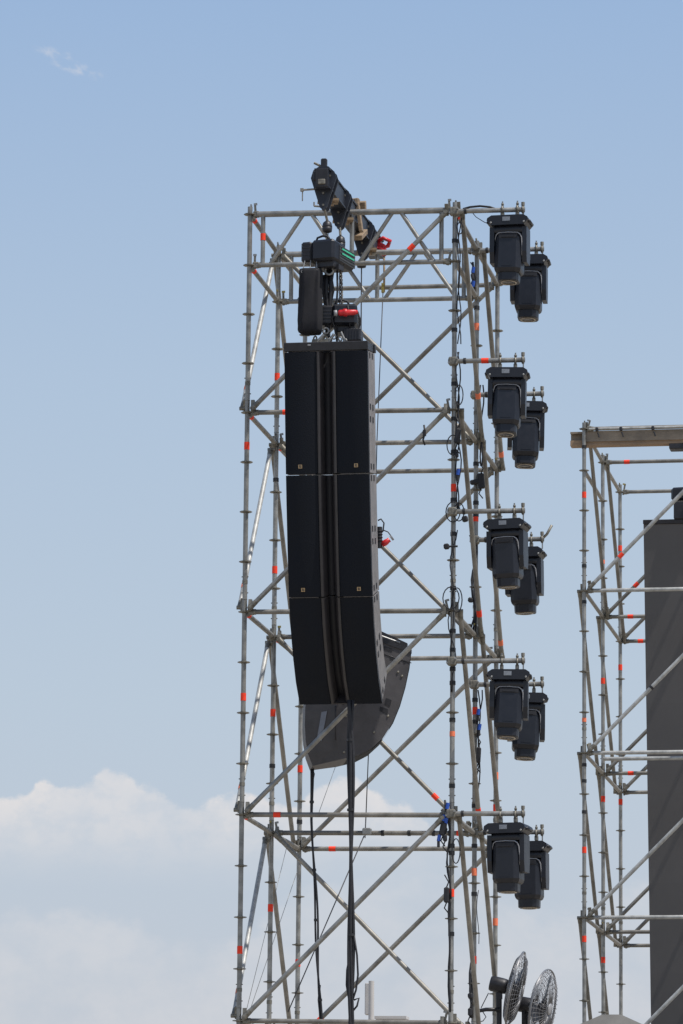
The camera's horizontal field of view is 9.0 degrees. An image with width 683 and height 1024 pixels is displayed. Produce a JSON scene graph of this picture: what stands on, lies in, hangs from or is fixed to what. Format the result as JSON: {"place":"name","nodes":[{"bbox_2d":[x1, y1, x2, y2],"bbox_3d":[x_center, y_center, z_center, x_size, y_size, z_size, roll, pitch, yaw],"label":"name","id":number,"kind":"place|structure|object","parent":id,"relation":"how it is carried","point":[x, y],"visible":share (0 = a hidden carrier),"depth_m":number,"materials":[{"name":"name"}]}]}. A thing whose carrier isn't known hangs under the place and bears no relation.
{"place":"outdoors","nodes":[
{"label":"outdoors","id":0,"kind":"place"},
{"bbox_2d":[0,0,682,1023],"label":"sky","id":1,"kind":"structure","parent":0,"point":[138,138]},
{"bbox_2d":[365,981,408,1019],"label":"distant building","id":2,"kind":"structure","parent":0,"point":[369,999],"depth_m":153.19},
{"bbox_2d":[470,262,475,289],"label":"power cable","id":3,"kind":"object","parent":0,"point":[473,282],"visible":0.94,"depth_m":44.49,"materials":[{"name":"blue rubber"}]},
{"label":"ground","id":4,"kind":"structure","parent":0,"visible":0},
{"bbox_2d":[231,199,552,1023],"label":"scaffold tower","id":5,"kind":"structure","parent":4,"relation":"on","point":[247,407],"depth_m":43.54,"materials":[{"name":"metal"}]},
{"bbox_2d":[247,851,285,1006],"bbox_3d":[-0.752,4.184,43.688,0.005,1.728,0.753,-5,-12,30],"label":"guy line","id":6,"kind":"object","parent":5,"relation":"attached to","point":[265,932],"visible":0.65,"depth_m":43.62,"materials":[{"name":"metal"}]},
{"bbox_2d":[251,873,296,1005],"bbox_3d":[-0.691,4.333,43.650,0.005,1.503,0.788,-7,-13,36],"label":"guy line","id":7,"kind":"object","parent":5,"relation":"attached to","point":[273,940],"visible":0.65,"depth_m":43.66,"materials":[{"name":"metal"}]},
{"bbox_2d":[288,817,371,1011],"bbox_3d":[-0.136,3.962,43.031,0.098,2.054,1.292,-8,-13,39],"label":"guy line","id":8,"kind":"object","parent":5,"relation":"attached to","point":[366,831],"visible":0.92,"depth_m":43.22,"materials":[{"name":"metal"}]},
{"bbox_2d":[300,158,383,260],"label":"lifting beam","id":9,"kind":"structure","parent":5,"relation":"on","point":[333,196],"depth_m":42.81,"materials":[{"name":"metal"}]},
{"bbox_2d":[301,210,354,275],"bbox_3d":[-0.118,-2.574,42.100,0.366,0.664,0.570,-4,-11,22],"label":"chain hoist","id":10,"kind":"object","parent":9,"relation":"hanging from","point":[327,253],"visible":1,"depth_m":41.87,"materials":[{"name":"black metal"}]},
{"bbox_2d":[297,260,322,335],"bbox_3d":[-0.296,-2.069,41.819,0.236,0.729,0.218,-1,-10,10],"label":"chain bag","id":11,"kind":"object","parent":10,"relation":"hanging from","point":[310,314],"visible":1,"depth_m":41.73,"materials":[{"name":"black fabric"}]},
{"bbox_2d":[322,272,341,340],"bbox_3d":[-0.081,-1.995,41.860,0.207,0.817,0.065,6,-12,-27],"label":"lifting chain","id":12,"kind":"object","parent":10,"relation":"hanging from","point":[327,333],"visible":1,"depth_m":41.92,"materials":[{"name":"metal"}]},
{"bbox_2d":[284,335,386,704],"bbox_3d":[-0.051,0.084,41.867,0.817,3.476,1.374,-1,-10,10],"label":"line array speaker","id":13,"kind":"object","parent":12,"relation":"hanging from","point":[333,576],"visible":1,"depth_m":41.49},
{"bbox_2d":[331,309,360,339],"bbox_3d":[0.043,-1.787,41.769,0.284,0.335,0.124,4,-11,-19],"label":"power plug","id":14,"kind":"object","parent":13,"relation":"attached to","point":[344,312],"visible":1,"depth_m":41.76,"materials":[{"name":"red plastic"}]},
{"bbox_2d":[346,700,359,1023],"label":"cable loom","id":15,"kind":"object","parent":13,"relation":"hanging from","point":[351,951],"visible":1,"depth_m":41.40,"materials":[{"name":"black rubber"}]},
{"bbox_2d":[343,328,362,340],"bbox_3d":[0.110,-1.695,41.831,0.175,0.125,0.167,-1,-10,10],"label":"control box","id":16,"kind":"object","parent":13,"relation":"on","point":[353,334],"visible":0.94,"depth_m":41.76,"materials":[{"name":"grey metal"}]},
{"bbox_2d":[377,519,393,547],"bbox_3d":[0.423,0.204,41.998,0.176,0.291,0.064,-1,-10,10],"label":"cable plug","id":17,"kind":"object","parent":13,"relation":"attached to","point":[385,542],"visible":1,"depth_m":41.97,"materials":[{"name":"red plastic"}]},
{"bbox_2d":[328,331,346,341],"bbox_3d":[-0.042,-1.675,41.754,0.202,0.120,0.039,-1,-10,10],"label":"shackle","id":18,"kind":"object","parent":12,"relation":"hanging from","point":[343,338],"visible":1,"depth_m":41.75,"materials":[{"name":"metal"}]},
{"bbox_2d":[322,270,349,340],"bbox_3d":[-0.048,-2.020,41.886,0.280,0.795,0.074,-1,-10,10],"label":"lifting sling","id":19,"kind":"object","parent":10,"relation":"hanging from","point":[327,294],"visible":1,"depth_m":41.90,"materials":[{"name":"black fabric"}]},
{"bbox_2d":[322,227,358,336],"bbox_3d":[0.039,-2.250,42.362,0.375,1.328,0.950,-1,-10,10],"label":"chain hoist","id":20,"kind":"object","parent":9,"relation":"hanging from","point":[341,322],"visible":0.68,"depth_m":41.85,"materials":[{"name":"black metal"}]},
{"bbox_2d":[353,198,367,239],"bbox_3d":[0.190,-2.924,43.889,0.144,0.410,0.558,-1,-10,10],"label":"timber packing","id":21,"kind":"object","parent":9,"relation":"on","point":[362,233],"visible":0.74,"depth_m":43.76,"materials":[{"name":"brown wood"}]},
{"bbox_2d":[357,266,365,329],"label":"suspension cable","id":22,"kind":"object","parent":9,"relation":"hanging from","point":[361,267],"visible":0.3,"depth_m":44.49,"materials":[{"name":"metal"}]},
{"bbox_2d":[302,632,411,769],"bbox_3d":[0.151,1.771,43.317,1.052,1.594,0.632,1,-10,-4],"label":"line array speaker","id":23,"kind":"object","parent":22,"relation":"hanging from","point":[372,724],"visible":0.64,"depth_m":42.98},
{"bbox_2d":[310,769,322,1018],"bbox_3d":[-0.235,5.098,42.758,0.212,5.229,0.045,-1,-10,10],"label":"cable loom","id":24,"kind":"object","parent":23,"relation":"hanging from","point":[312,774],"visible":0.94,"depth_m":42.98,"materials":[{"name":"black rubber"}]},
{"bbox_2d":[377,236,391,255],"bbox_3d":[0.392,-2.758,45.109,0.256,0.204,0.128,2,-10,-6],"label":"ratchet strap","id":25,"kind":"object","parent":9,"relation":"attached to","point":[381,246],"visible":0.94,"depth_m":45.10,"materials":[{"name":"red fabric"}]},
{"bbox_2d":[366,256,384,811],"bbox_3d":[0.358,0.186,44.414,0.056,5.885,0.380,-3,-11,19],"label":"tether rope","id":26,"kind":"object","parent":25,"relation":"hanging from","point":[382,287],"visible":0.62,"depth_m":44.67,"materials":[{"name":"grey fabric"}]},
{"bbox_2d":[422,425,425,444],"bbox_3d":[0.811,-0.755,42.664,0.038,0.205,0.030,-1,-10,10],"label":"cable tie","id":27,"kind":"object","parent":5,"relation":"hanging from","point":[424,432],"visible":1,"depth_m":42.65,"materials":[{"name":"black plastic"}]},
{"bbox_2d":[437,800,451,912],"bbox_3d":[0.991,3.322,41.883,0.142,1.099,0.077,3,-11,-12],"label":"power cable","id":28,"kind":"object","parent":5,"relation":"attached to","point":[442,833],"visible":1,"depth_m":41.90,"materials":[{"name":"black rubber"}]},
{"bbox_2d":[442,530,462,691],"bbox_3d":[1.082,0.959,42.315,0.200,1.603,0.076,-1,-10,10],"label":"power cable","id":29,"kind":"object","parent":5,"relation":"attached to","point":[446,547],"visible":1,"depth_m":42.32,"materials":[{"name":"black rubber"}]},
{"bbox_2d":[447,838,460,1011],"bbox_3d":[1.082,3.970,41.771,0.127,1.670,0.059,-1,-10,10],"label":"power cable","id":30,"kind":"object","parent":5,"relation":"attached to","point":[448,984],"visible":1,"depth_m":41.74,"materials":[{"name":"black rubber"}]},
{"bbox_2d":[445,352,463,522],"bbox_3d":[1.119,-0.737,42.621,0.190,1.712,0.077,-1,-10,10],"label":"power cable","id":31,"kind":"object","parent":5,"relation":"attached to","point":[457,435],"visible":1,"depth_m":42.59,"materials":[{"name":"black rubber"}]},
{"bbox_2d":[456,218,463,343],"bbox_3d":[1.169,-2.284,42.906,0.073,1.287,0.057,-1,-10,10],"label":"power cable","id":32,"kind":"object","parent":5,"relation":"attached to","point":[458,242],"visible":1,"depth_m":42.91,"materials":[{"name":"black rubber"}]},
{"bbox_2d":[468,963,472,1023],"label":"power cable","id":33,"kind":"object","parent":5,"relation":"attached to","point":[470,1008],"visible":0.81,"depth_m":43.16,"materials":[{"name":"black rubber"}]},
{"bbox_2d":[468,535,477,629],"bbox_3d":[1.328,0.731,43.935,0.096,1.022,0.079,-1,-10,10],"label":"power cable","id":34,"kind":"object","parent":5,"relation":"attached to","point":[471,600],"visible":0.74,"depth_m":43.88,"materials":[{"name":"black rubber"}]},
{"bbox_2d":[462,385,484,521],"bbox_3d":[1.345,-0.597,44.176,0.236,1.426,0.078,-1,-10,10],"label":"power cable","id":35,"kind":"object","parent":5,"relation":"attached to","point":[480,481],"visible":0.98,"depth_m":44.08,"materials":[{"name":"black rubber"}]},
{"bbox_2d":[476,890,478,943],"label":"power cable","id":36,"kind":"object","parent":5,"relation":"attached to","point":[477,916],"visible":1,"depth_m":43.32,"materials":[{"name":"black rubber"}]},
{"bbox_2d":[463,205,493,222],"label":"power cable","id":37,"kind":"object","parent":5,"relation":"attached to","point":[475,206],"visible":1,"depth_m":42.98,"materials":[{"name":"black rubber"}]},
{"bbox_2d":[476,690,482,785],"bbox_3d":[1.374,2.282,43.640,0.083,1.006,0.077,-1,-10,10],"label":"power cable","id":38,"kind":"object","parent":5,"relation":"attached to","point":[478,748],"visible":1,"depth_m":43.62,"materials":[{"name":"black rubber"}]},
{"bbox_2d":[483,503,530,588],"bbox_3d":[1.614,0.329,42.319,0.441,0.839,0.309,-3,-11,15],"label":"moving head light","id":39,"kind":"object","parent":5,"relation":"attached to","point":[507,550],"visible":1,"depth_m":42.20,"materials":[{"name":"black plastic"}]},
{"bbox_2d":[483,806,532,893],"bbox_3d":[1.604,3.247,41.784,0.441,0.838,0.309,-3,-11,17],"label":"moving head light","id":40,"kind":"object","parent":5,"relation":"attached to","point":[508,855],"visible":1,"depth_m":41.66,"materials":[{"name":"black plastic"}]},
{"bbox_2d":[485,353,530,437],"bbox_3d":[1.624,-1.149,42.589,0.441,0.843,0.312,0,-10,6],"label":"moving head light","id":41,"kind":"object","parent":5,"relation":"attached to","point":[507,401],"visible":1,"depth_m":42.47,"materials":[{"name":"black plastic"}]},
{"bbox_2d":[486,653,531,739],"bbox_3d":[1.623,1.785,42.050,0.441,0.843,0.309,0,-10,5],"label":"moving head light","id":42,"kind":"object","parent":5,"relation":"attached to","point":[508,705],"visible":1,"depth_m":41.93,"materials":[{"name":"black plastic"}]},
{"bbox_2d":[486,201,533,284],"bbox_3d":[1.661,-2.660,42.862,0.441,0.841,0.309,-2,-11,13],"label":"moving head light","id":43,"kind":"object","parent":5,"relation":"attached to","point":[509,248],"visible":1,"depth_m":42.74,"materials":[{"name":"black plastic"}]},
{"bbox_2d":[505,532,546,614],"bbox_3d":[1.845,0.616,43.846,0.441,0.839,0.309,-2,-11,11],"label":"moving head light","id":44,"kind":"object","parent":5,"relation":"attached to","point":[526,595],"visible":0.52,"depth_m":43.71,"materials":[{"name":"black plastic"}]},
{"bbox_2d":[507,387,547,468],"bbox_3d":[1.873,-0.859,44.111,0.441,0.843,0.312,1,-10,1],"label":"moving head light","id":45,"kind":"object","parent":5,"relation":"attached to","point":[525,445],"visible":0.63,"depth_m":43.98,"materials":[{"name":"black plastic"}]},
{"bbox_2d":[507,677,548,760],"bbox_3d":[1.853,2.073,43.577,0.441,0.843,0.309,1,-10,0],"label":"moving head light","id":46,"kind":"object","parent":5,"relation":"attached to","point":[525,746],"visible":0.53,"depth_m":43.44,"materials":[{"name":"black plastic"}]},
{"bbox_2d":[510,241,550,321],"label":"moving head light","id":47,"kind":"object","parent":5,"relation":"attached to","point":[528,294],"visible":0.69,"depth_m":44.25,"materials":[{"name":"black plastic"}]},
{"bbox_2d":[515,825,552,909],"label":"moving head light","id":48,"kind":"object","parent":5,"relation":"attached to","point":[533,887],"visible":0.62,"depth_m":43.16,"materials":[{"name":"black plastic"}]},
{"bbox_2d":[480,992,525,1023],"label":"fan stand","id":49,"kind":"object","parent":4,"relation":"on","point":[496,1009],"visible":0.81,"depth_m":44.08,"materials":[{"name":"metal"}]},
{"bbox_2d":[489,951,527,1023],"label":"fan","id":50,"kind":"object","parent":49,"relation":"attached to","point":[500,986],"visible":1,"depth_m":44.06},
{"bbox_2d":[518,969,557,1023],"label":"fan","id":51,"kind":"object","parent":49,"relation":"attached to","point":[535,1009],"visible":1,"depth_m":44.15},
{"bbox_2d":[581,1014,640,1023],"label":"event canopy","id":52,"kind":"object","parent":4,"relation":"on","point":[612,1019],"visible":1,"depth_m":50.54,"materials":[{"name":"grey fabric"}]},
{"bbox_2d":[577,419,682,1023],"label":"scaffold tower","id":53,"kind":"structure","parent":4,"relation":"on","point":[621,637],"depth_m":54.41,"materials":[{"name":"metal"}]},
{"bbox_2d":[570,429,682,447],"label":"steel beam","id":54,"kind":"structure","parent":53,"relation":"on","point":[640,438],"depth_m":53.48,"materials":[{"name":"grey metal"}]},
{"bbox_2d":[589,426,682,436],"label":"clamped tube","id":55,"kind":"object","parent":54,"relation":"attached to","point":[596,429],"visible":1,"depth_m":53.43,"materials":[{"name":"metal"}]},
{"bbox_2d":[669,443,682,500],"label":"chain hoist","id":56,"kind":"object","parent":54,"relation":"hanging from","point":[675,447],"visible":0.8,"depth_m":53.51,"materials":[{"name":"black metal"}]},
{"bbox_2d":[643,501,682,1023],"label":"led screen","id":57,"kind":"object","parent":56,"relation":"hanging from","point":[663,552],"visible":0.92,"depth_m":53.78,"materials":[{"name":"black plastic"}]}
]}

